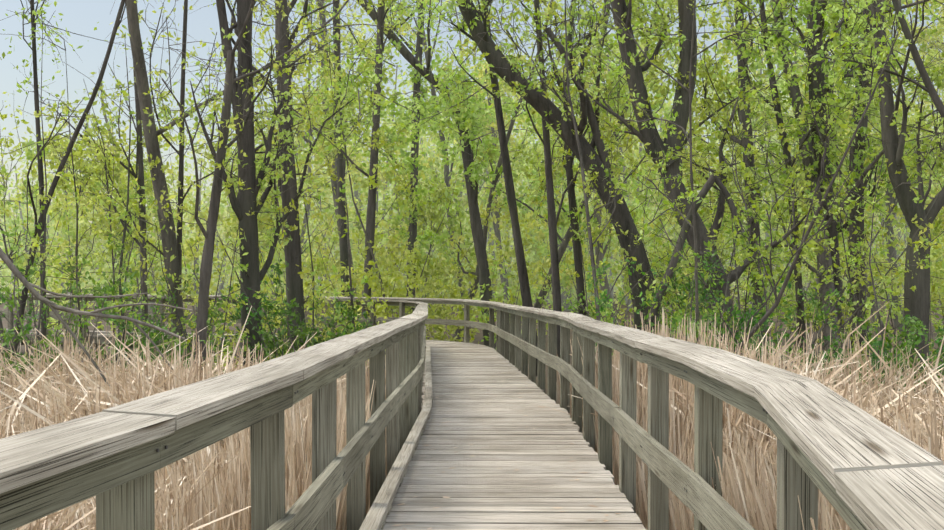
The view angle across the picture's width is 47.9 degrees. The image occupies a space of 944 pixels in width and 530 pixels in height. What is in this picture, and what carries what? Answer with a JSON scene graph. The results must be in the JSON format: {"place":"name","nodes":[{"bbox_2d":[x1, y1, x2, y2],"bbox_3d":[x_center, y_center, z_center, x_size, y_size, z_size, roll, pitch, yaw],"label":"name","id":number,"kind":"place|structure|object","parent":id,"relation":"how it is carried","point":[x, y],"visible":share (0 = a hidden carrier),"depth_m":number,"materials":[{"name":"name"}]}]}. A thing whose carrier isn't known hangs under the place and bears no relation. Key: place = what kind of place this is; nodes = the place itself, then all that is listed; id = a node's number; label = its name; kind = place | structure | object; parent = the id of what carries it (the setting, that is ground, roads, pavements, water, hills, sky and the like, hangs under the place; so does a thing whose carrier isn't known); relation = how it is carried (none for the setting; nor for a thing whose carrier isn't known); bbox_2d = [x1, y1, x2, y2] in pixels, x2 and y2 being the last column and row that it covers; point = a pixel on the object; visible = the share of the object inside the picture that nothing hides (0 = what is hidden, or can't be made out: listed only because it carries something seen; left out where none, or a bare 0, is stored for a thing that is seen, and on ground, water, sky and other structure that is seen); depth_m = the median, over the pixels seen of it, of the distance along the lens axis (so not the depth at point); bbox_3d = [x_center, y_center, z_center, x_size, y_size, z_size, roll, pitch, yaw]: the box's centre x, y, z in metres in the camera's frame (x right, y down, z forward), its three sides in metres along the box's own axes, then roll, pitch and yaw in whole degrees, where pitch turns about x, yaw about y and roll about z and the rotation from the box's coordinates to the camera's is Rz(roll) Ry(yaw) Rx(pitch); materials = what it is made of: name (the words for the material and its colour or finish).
{"place":"outdoors","nodes":[
{"label":"outdoors","id":0,"kind":"place"},
{"bbox_2d":[0,268,943,394],"bbox_3d":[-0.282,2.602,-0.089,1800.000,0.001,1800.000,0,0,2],"label":"ground","id":1,"kind":"structure","parent":0,"point":[478,337],"depth_m":44.91,"materials":[{"name":"green plant"}]},
{"bbox_2d":[0,303,943,529],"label":"reeds","id":2,"kind":"object","parent":1,"relation":"on","point":[208,487],"visible":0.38,"depth_m":8.68,"materials":[{"name":"beige plant"}]},
{"bbox_2d":[0,293,943,529],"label":"boardwalk","id":3,"kind":"structure","parent":1,"relation":"on","point":[858,467],"depth_m":5.05,"materials":[{"name":"grey wood"}]},
{"bbox_2d":[394,355,619,528],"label":"deck litter","id":4,"kind":"object","parent":3,"relation":"on","point":[499,468],"visible":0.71,"depth_m":7.81,"materials":[{"name":"beige plant"}]},
{"bbox_2d":[0,0,943,400],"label":"trees","id":5,"kind":"object","parent":1,"relation":"on","point":[696,234],"visible":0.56,"depth_m":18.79,"materials":[{"name":"green plant"}]},
{"bbox_2d":[0,233,943,396],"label":"shrub leaves","id":6,"kind":"object","parent":1,"relation":"on","point":[106,289],"visible":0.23,"depth_m":15.39,"materials":[{"name":"green plant"}]},
{"bbox_2d":[0,0,943,266],"label":"sky","id":7,"kind":"structure","parent":0,"point":[81,17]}
]}

